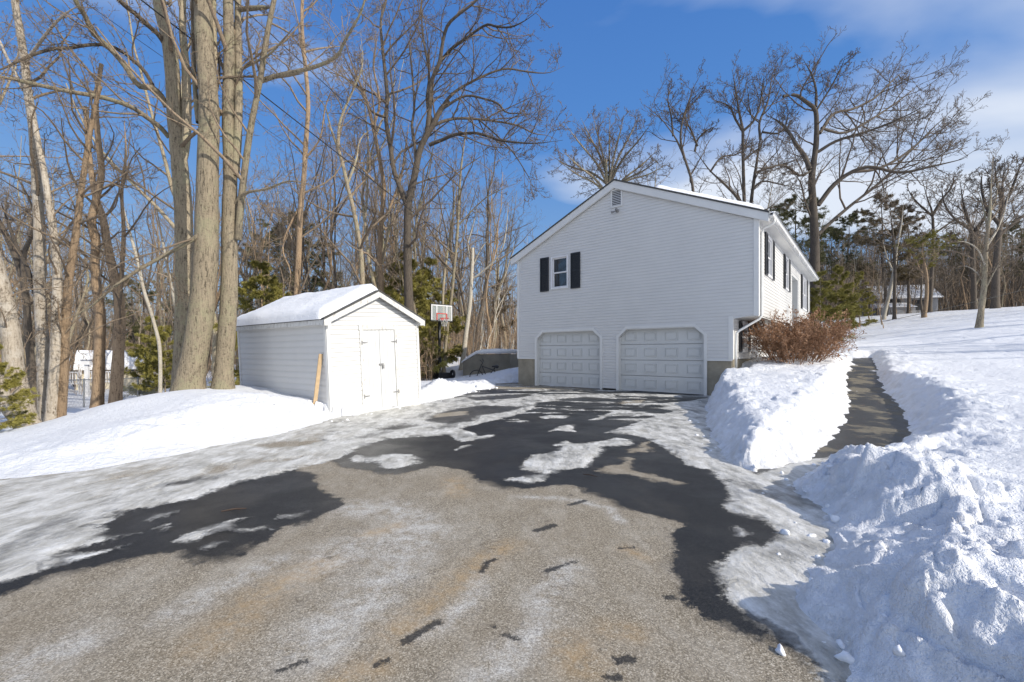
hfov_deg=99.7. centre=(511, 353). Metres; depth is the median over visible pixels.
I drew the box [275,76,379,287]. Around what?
bare tree
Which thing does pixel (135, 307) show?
bare tree
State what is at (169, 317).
bare tree
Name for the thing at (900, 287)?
bare tree
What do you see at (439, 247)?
bare tree
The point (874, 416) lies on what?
walkway
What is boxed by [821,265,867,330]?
hemlock tree
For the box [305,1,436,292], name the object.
bare tree
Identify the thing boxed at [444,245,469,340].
bare tree
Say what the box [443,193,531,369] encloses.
birch tree
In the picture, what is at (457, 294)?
bare tree
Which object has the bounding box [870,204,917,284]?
bare tree
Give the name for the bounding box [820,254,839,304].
bare tree
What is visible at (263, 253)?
bare tree
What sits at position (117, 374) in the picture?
bare tree
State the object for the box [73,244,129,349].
bare tree
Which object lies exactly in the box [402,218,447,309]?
bare tree
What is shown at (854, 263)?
bare tree
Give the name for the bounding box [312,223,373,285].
bare tree
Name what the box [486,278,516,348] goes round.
pine tree
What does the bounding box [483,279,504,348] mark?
bare tree
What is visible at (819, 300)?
hemlock tree
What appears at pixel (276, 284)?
hemlock tree
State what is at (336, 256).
bare tree
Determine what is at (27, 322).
bare tree
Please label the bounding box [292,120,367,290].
bare tree
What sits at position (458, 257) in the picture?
bare tree
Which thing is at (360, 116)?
overhead cable
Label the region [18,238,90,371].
bare tree
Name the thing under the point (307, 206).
bare tree
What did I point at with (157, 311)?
bare tree
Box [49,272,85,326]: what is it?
bare tree
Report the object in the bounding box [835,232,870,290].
bare tree
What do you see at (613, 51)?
sky
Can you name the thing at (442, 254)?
bare tree
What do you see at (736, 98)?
bare tree
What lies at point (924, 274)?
bare tree
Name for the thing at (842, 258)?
bare tree
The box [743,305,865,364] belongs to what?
russet bush
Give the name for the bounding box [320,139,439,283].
bare tree
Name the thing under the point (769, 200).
bare tree
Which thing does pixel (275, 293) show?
hemlock tree
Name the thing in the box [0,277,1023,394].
undergrowth
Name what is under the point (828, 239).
bare tree
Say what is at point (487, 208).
bare tree
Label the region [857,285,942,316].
neighbour house
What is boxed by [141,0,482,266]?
overhead cable
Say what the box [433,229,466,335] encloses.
bare tree
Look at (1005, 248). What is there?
bare tree
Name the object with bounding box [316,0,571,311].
bare tree
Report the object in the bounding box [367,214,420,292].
bare tree
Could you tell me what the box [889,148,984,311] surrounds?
bare tree
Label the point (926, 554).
snow ground
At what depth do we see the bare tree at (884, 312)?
35.95 m
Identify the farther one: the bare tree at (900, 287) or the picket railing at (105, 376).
the bare tree at (900, 287)
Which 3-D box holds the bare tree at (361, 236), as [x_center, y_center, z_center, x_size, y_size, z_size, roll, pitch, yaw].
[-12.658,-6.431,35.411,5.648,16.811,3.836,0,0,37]
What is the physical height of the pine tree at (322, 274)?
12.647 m
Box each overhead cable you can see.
[85,2,421,231]
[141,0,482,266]
[234,0,511,249]
[860,289,1023,325]
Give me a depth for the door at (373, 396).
9.71 m
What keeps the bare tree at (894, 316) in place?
on the snow ground
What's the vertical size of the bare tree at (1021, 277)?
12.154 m
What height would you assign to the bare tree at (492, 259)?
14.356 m
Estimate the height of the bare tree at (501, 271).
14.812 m
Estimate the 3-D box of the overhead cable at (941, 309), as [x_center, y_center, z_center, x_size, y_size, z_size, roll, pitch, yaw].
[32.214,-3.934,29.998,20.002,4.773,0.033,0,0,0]
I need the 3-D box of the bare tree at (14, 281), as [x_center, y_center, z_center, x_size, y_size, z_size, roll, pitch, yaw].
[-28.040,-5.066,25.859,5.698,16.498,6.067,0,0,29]
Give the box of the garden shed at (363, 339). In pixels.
[236,284,424,411]
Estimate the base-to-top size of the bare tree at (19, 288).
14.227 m
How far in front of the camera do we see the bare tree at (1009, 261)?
44.43 m
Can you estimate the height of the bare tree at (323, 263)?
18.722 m
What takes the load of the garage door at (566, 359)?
in the house at (625, 285)
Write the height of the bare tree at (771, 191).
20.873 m
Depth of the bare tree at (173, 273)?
28.78 m
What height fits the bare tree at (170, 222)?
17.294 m
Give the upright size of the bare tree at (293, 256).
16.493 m
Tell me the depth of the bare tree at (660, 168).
50.45 m
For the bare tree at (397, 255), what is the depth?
21.60 m
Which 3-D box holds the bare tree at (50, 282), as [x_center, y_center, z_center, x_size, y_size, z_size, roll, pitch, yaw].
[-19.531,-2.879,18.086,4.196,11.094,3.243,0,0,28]
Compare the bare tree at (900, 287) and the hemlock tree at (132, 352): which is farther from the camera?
the bare tree at (900, 287)
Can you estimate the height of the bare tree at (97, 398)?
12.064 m
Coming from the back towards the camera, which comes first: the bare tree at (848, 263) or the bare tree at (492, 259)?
the bare tree at (848, 263)
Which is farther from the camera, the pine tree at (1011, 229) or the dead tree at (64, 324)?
the pine tree at (1011, 229)
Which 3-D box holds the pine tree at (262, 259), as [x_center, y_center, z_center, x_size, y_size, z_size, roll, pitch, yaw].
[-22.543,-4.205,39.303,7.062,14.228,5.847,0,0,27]
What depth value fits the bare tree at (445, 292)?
46.87 m
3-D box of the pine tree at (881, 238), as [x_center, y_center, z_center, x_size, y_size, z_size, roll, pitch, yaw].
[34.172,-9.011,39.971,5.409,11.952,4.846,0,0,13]
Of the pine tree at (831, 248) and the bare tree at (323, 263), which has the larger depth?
the pine tree at (831, 248)
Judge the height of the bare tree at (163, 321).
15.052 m
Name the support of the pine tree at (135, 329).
on the snow ground
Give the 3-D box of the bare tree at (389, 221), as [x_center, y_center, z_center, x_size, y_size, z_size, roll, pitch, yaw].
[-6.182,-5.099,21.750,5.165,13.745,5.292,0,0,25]
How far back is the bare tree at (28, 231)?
20.98 m
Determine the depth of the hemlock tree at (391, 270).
27.44 m
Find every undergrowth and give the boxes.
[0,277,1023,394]
[801,227,1023,316]
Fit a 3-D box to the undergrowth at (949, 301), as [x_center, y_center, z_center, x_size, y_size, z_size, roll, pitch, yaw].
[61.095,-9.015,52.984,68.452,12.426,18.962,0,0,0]
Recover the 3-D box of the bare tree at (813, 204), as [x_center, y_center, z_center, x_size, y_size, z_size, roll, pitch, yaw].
[22.516,-10.626,27.615,18.736,20.807,10.001,0,0,0]
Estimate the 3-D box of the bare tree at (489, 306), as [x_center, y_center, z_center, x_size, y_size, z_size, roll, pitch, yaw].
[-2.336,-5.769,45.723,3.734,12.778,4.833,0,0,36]
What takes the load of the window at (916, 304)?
in the neighbour house at (915, 307)
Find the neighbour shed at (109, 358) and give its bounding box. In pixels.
[72,350,146,389]
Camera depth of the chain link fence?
17.44 m
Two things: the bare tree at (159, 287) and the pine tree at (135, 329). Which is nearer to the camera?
the bare tree at (159, 287)
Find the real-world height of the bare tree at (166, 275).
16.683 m
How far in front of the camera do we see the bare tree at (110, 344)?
33.93 m
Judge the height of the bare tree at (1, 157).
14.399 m
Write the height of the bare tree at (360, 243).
15.685 m
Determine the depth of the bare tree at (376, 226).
27.01 m
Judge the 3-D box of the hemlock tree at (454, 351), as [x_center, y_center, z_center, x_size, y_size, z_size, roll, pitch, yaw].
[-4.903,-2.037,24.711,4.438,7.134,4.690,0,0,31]
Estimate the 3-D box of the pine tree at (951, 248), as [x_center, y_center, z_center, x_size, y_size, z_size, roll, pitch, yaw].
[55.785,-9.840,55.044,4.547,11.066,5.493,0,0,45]
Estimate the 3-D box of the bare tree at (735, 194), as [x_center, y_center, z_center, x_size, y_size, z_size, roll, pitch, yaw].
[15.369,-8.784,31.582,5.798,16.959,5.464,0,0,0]
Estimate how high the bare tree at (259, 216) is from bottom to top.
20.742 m
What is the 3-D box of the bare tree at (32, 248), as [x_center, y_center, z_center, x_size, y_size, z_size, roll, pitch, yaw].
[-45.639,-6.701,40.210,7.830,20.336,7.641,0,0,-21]
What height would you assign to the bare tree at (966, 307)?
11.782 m
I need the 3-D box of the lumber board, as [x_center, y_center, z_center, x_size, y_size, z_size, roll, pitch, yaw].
[-4.011,0.578,8.917,0.216,1.134,0.074,0,0,8]
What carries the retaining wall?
on the snow ground
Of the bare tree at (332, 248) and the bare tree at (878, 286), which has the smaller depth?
the bare tree at (332, 248)
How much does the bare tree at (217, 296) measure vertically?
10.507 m
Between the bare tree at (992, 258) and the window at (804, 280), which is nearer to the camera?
the window at (804, 280)
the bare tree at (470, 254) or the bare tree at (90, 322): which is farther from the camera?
the bare tree at (470, 254)
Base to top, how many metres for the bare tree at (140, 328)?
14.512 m
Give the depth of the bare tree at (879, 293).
29.23 m
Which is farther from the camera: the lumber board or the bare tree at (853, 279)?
the bare tree at (853, 279)
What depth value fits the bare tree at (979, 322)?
19.96 m
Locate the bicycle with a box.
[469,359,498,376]
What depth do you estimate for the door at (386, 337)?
10.06 m
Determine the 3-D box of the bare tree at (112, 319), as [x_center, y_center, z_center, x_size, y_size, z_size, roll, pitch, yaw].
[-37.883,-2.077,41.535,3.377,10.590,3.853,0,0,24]
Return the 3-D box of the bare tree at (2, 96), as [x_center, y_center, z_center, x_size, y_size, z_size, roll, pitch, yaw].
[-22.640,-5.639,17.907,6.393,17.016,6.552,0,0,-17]
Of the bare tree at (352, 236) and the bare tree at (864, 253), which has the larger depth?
the bare tree at (864, 253)
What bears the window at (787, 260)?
in the house at (625, 285)
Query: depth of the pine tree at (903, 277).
45.61 m
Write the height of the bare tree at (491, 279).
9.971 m
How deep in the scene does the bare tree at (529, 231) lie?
51.59 m
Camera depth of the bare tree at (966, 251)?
50.71 m
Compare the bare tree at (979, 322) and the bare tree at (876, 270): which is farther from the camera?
the bare tree at (876, 270)
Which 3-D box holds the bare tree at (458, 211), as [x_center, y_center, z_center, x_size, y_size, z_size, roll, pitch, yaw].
[-3.175,-6.595,24.274,7.658,16.097,6.016,0,0,0]
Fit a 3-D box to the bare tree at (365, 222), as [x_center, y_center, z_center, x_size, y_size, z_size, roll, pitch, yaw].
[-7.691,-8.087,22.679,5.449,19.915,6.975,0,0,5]
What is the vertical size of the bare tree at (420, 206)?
15.167 m
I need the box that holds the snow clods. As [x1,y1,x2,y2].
[330,375,905,663]
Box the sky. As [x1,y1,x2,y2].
[0,0,1023,358]
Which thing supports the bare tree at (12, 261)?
on the snow ground
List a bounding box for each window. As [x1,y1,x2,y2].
[551,254,568,289]
[743,321,747,351]
[768,235,772,278]
[785,256,788,290]
[803,276,806,311]
[912,300,923,309]
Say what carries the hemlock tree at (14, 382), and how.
on the snow ground
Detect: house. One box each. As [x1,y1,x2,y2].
[77,353,92,395]
[510,179,818,395]
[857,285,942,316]
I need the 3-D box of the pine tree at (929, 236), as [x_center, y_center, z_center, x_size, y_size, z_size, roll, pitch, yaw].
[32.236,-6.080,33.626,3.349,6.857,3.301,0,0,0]
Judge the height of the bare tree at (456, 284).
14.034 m
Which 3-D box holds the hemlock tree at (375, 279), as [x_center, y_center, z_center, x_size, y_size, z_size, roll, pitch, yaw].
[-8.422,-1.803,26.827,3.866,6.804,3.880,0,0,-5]
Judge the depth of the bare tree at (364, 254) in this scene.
33.95 m
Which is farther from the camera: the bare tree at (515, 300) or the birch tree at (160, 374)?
the bare tree at (515, 300)
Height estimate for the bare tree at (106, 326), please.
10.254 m
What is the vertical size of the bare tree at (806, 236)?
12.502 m
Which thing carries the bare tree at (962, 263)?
on the snow ground
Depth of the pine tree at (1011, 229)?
49.66 m
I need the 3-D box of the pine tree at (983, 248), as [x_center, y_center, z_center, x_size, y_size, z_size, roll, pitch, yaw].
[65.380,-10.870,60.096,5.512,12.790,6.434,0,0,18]
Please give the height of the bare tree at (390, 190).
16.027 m
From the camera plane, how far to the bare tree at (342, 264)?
42.44 m
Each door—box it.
[361,330,381,408]
[379,330,398,407]
[539,331,603,388]
[621,327,703,394]
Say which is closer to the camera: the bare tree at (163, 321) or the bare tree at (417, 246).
the bare tree at (417, 246)
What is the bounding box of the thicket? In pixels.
[419,327,442,379]
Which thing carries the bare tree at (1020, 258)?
on the snow ground
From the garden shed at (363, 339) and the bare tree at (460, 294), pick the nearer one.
the garden shed at (363, 339)
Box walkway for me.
[812,358,911,458]
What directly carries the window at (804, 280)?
in the house at (625, 285)
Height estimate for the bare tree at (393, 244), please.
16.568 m
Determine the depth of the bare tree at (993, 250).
42.90 m
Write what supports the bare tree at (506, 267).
on the snow ground
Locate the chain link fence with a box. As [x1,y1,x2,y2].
[67,377,157,407]
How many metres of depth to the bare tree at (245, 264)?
32.90 m
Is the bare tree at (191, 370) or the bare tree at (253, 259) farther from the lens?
the bare tree at (253, 259)
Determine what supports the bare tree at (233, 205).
on the snow ground
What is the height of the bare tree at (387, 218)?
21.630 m
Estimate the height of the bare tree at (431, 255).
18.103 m
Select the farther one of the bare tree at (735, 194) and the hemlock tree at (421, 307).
the bare tree at (735, 194)
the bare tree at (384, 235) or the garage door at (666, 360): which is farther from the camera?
the bare tree at (384, 235)
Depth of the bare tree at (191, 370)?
9.13 m
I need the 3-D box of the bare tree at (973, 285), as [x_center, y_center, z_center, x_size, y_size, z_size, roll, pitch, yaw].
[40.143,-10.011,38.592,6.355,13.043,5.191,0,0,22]
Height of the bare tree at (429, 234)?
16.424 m
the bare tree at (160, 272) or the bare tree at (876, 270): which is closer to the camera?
the bare tree at (160, 272)
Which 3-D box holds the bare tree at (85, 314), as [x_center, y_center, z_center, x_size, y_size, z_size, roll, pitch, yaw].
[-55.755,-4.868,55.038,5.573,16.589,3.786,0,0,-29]
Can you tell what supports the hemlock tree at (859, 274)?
on the snow ground
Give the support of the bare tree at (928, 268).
on the snow ground
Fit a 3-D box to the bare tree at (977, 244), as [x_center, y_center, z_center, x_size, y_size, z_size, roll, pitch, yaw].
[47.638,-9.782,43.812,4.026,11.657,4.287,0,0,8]
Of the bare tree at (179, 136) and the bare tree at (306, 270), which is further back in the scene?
the bare tree at (306, 270)
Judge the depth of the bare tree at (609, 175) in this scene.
33.38 m
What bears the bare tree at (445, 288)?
on the snow ground
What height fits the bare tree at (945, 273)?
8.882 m
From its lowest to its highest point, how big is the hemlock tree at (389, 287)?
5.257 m
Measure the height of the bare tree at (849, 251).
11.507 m
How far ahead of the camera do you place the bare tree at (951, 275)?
43.13 m
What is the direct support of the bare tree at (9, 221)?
on the snow ground
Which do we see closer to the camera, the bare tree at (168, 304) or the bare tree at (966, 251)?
the bare tree at (168, 304)
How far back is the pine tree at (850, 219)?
43.68 m
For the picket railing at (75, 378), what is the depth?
29.98 m
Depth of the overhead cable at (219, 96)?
13.04 m
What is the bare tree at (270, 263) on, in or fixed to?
on the snow ground
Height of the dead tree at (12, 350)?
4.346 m
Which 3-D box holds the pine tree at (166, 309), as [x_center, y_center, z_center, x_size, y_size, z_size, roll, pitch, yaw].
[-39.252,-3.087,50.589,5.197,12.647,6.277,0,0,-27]
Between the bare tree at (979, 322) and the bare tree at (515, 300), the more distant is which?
the bare tree at (515, 300)
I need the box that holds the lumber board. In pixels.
[313,354,322,403]
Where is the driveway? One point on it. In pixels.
(500, 533)
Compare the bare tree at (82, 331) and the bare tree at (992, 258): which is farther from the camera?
the bare tree at (992, 258)
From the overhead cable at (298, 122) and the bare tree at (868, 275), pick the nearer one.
the overhead cable at (298, 122)
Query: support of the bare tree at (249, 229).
on the snow ground
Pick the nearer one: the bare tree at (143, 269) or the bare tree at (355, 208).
the bare tree at (355, 208)
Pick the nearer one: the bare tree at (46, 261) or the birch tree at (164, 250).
the birch tree at (164, 250)
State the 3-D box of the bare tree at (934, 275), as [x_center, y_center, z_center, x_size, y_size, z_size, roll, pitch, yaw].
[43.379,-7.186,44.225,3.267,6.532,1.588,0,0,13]
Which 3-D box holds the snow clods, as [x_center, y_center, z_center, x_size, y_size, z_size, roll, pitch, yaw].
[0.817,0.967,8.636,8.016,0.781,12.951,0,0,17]
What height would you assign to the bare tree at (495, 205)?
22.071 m
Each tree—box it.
[0,0,65,87]
[0,0,125,420]
[0,0,153,407]
[0,0,283,383]
[0,10,163,417]
[0,30,80,373]
[0,107,85,332]
[0,119,114,421]
[0,128,104,409]
[0,154,62,257]
[0,171,82,315]
[0,178,63,273]
[0,184,30,359]
[0,238,80,423]
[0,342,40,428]
[0,343,39,429]
[1,36,171,403]
[1,133,109,361]
[3,181,80,334]
[4,154,89,346]
[4,200,90,346]
[5,240,32,330]
[11,199,74,324]
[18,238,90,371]
[26,0,320,391]
[30,0,253,376]
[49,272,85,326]
[50,0,386,389]
[54,167,157,341]
[60,190,131,386]
[62,252,93,349]
[73,159,162,392]
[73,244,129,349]
[74,161,173,380]
[83,223,144,349]
[83,298,113,349]
[91,292,136,349]
[102,248,150,345]
[102,275,166,349]
[103,182,173,381]
[113,230,164,333]
[114,186,194,304]
[116,194,194,382]
[123,316,171,397]
[125,259,155,346]
[129,212,173,388]
[131,325,173,391]
[137,238,173,340]
[145,156,260,391]
[145,208,174,381]
[151,177,247,326]
[151,228,173,311]
[153,274,173,353]
[207,173,253,368]
[208,259,285,387]
[215,202,290,318]
[215,215,257,321]
[217,201,266,356]
[218,209,220,292]
[219,160,289,307]
[219,163,294,309]
[235,210,271,384]
[238,0,372,302]
[238,75,348,282]
[238,171,312,306]
[238,208,311,305]
[238,230,302,312]
[241,168,321,284]
[242,155,327,308]
[244,115,343,292]
[247,130,360,288]
[248,207,322,292]
[251,197,324,290]
[255,210,340,293]
[263,188,329,288]
[263,281,292,305]
[268,155,340,290]
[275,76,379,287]
[285,16,416,284]
[291,0,424,287]
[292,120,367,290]
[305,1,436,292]
[309,217,357,286]
[310,198,377,289]
[310,271,348,290]
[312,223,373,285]
[313,145,384,284]
[315,219,353,288]
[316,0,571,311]
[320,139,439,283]
[325,110,417,270]
[328,119,432,289]
[329,214,397,283]
[333,192,399,296]
[337,123,425,295]
[337,182,380,286]
[339,167,419,262]
[343,178,420,284]
[360,73,460,378]
[364,176,435,315]
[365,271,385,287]
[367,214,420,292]
[371,175,463,285]
[376,184,437,277]
[383,251,441,350]
[384,205,426,293]
[384,259,451,380]
[384,285,397,298]
[387,154,434,279]
[396,75,522,371]
[397,139,487,356]
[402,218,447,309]
[413,191,471,341]
[414,257,465,364]
[417,221,438,310]
[427,163,494,345]
[428,218,460,300]
[429,228,463,348]
[429,228,468,309]
[432,246,469,354]
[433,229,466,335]
[441,205,510,332]
[443,117,536,351]
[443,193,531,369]
[444,193,482,324]
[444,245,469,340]
[452,235,490,352]
[458,228,508,349]
[462,181,521,353]
[462,194,506,321]
[475,209,521,326]
[475,248,501,349]
[477,167,518,348]
[478,233,516,348]
[481,191,531,348]
[482,242,516,348]
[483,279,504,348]
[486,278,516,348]
[496,270,516,353]
[507,231,527,353]
[519,212,545,243]
[545,101,674,197]
[631,143,680,186]
[639,53,720,192]
[678,103,757,200]
[703,48,790,201]
[733,25,1003,322]
[734,41,810,209]
[746,170,787,209]
[747,175,794,227]
[769,193,830,262]
[800,206,833,258]
[804,227,858,305]
[810,270,855,341]
[819,209,849,269]
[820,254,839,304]
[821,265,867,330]
[822,212,878,282]
[826,226,873,307]
[827,232,877,305]
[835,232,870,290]
[837,238,859,318]
[840,228,887,284]
[845,262,864,320]
[847,271,878,324]
[849,193,922,315]
[851,199,939,318]
[861,264,890,327]
[862,251,885,318]
[862,253,892,324]
[864,235,888,302]
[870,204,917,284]
[873,193,946,319]
[884,205,939,313]
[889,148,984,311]
[889,250,925,290]
[890,262,916,313]
[893,229,962,314]
[900,242,939,317]
[907,245,949,283]
[917,252,941,291]
[919,129,1023,327]
[926,160,1017,309]
[926,231,969,310]
[928,224,958,310]
[933,259,953,310]
[935,244,966,309]
[936,190,1008,309]
[936,221,977,308]
[941,208,981,309]
[946,203,994,305]
[957,151,1023,308]
[957,204,1011,305]
[958,227,1016,282]
[968,226,1012,281]
[969,215,1023,277]
[977,203,1023,281]
[978,218,1023,306]
[989,210,1023,306]
[990,205,1023,306]
[1011,205,1023,306]
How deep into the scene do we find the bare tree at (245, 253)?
36.51 m
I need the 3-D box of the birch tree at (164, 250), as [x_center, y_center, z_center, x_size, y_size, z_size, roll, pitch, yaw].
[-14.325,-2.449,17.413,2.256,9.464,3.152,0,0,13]
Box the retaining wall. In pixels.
[461,348,517,375]
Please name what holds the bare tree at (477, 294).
on the snow ground
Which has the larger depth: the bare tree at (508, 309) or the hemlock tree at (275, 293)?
the bare tree at (508, 309)
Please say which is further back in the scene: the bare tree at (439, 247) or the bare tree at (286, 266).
the bare tree at (439, 247)
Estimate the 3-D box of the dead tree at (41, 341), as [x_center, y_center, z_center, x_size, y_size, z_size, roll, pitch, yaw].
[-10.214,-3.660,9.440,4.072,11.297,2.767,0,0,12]
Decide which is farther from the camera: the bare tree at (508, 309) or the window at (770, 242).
the bare tree at (508, 309)
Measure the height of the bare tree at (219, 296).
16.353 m
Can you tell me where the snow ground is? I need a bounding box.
[0,306,1023,681]
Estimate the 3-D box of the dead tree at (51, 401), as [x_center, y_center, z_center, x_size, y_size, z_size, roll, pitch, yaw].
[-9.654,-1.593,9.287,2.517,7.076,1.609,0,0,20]
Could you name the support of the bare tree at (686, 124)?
on the snow ground
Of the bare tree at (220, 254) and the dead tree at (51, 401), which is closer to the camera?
the dead tree at (51, 401)
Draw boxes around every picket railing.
[69,370,81,391]
[91,371,110,381]
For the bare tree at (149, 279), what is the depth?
28.62 m
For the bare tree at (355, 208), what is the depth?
25.31 m
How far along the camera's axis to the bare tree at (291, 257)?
25.82 m
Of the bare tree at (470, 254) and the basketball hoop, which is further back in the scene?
the bare tree at (470, 254)
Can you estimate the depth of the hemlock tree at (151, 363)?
19.58 m
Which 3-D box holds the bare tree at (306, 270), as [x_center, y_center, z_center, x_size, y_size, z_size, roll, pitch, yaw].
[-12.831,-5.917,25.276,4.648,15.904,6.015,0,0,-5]
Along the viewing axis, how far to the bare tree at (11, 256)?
43.59 m
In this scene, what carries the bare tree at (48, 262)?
on the snow ground
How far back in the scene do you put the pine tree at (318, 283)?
32.69 m
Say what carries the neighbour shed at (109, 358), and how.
on the snow ground
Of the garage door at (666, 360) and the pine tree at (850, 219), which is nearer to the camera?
the garage door at (666, 360)
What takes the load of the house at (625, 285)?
on the snow ground
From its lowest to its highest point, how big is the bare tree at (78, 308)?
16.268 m
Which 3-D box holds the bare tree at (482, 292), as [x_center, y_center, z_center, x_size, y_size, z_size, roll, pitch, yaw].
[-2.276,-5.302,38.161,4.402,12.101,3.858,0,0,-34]
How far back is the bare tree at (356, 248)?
23.93 m
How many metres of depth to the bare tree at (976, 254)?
54.51 m
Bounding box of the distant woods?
[0,214,1023,372]
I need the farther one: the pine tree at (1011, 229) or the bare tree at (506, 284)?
the pine tree at (1011, 229)
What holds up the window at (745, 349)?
in the house at (625, 285)
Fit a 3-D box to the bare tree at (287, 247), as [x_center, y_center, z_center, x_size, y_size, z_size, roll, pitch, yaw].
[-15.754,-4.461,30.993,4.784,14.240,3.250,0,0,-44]
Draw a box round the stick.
[221,508,245,511]
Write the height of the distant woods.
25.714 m
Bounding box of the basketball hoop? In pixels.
[425,303,455,378]
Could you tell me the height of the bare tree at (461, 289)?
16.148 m
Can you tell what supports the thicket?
on the snow ground
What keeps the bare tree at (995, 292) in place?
on the snow ground
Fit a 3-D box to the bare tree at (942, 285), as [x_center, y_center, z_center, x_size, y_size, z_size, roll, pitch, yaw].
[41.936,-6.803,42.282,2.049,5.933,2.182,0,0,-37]
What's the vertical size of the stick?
0.016 m
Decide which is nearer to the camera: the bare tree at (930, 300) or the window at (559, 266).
the window at (559, 266)
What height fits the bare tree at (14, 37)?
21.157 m
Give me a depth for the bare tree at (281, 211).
34.72 m
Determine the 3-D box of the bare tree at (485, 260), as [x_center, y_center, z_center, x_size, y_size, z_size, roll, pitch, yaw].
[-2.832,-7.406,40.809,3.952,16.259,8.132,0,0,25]
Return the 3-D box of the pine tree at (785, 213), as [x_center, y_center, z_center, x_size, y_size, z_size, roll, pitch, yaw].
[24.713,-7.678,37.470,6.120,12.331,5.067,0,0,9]
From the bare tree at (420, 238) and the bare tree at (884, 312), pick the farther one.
the bare tree at (884, 312)
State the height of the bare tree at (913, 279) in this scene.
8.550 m
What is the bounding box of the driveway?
[0,383,850,681]
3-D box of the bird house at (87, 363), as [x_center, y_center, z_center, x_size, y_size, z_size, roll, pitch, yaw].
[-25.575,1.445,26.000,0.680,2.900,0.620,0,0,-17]
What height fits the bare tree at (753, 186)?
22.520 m
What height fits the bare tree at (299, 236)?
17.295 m
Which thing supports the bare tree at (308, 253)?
on the snow ground

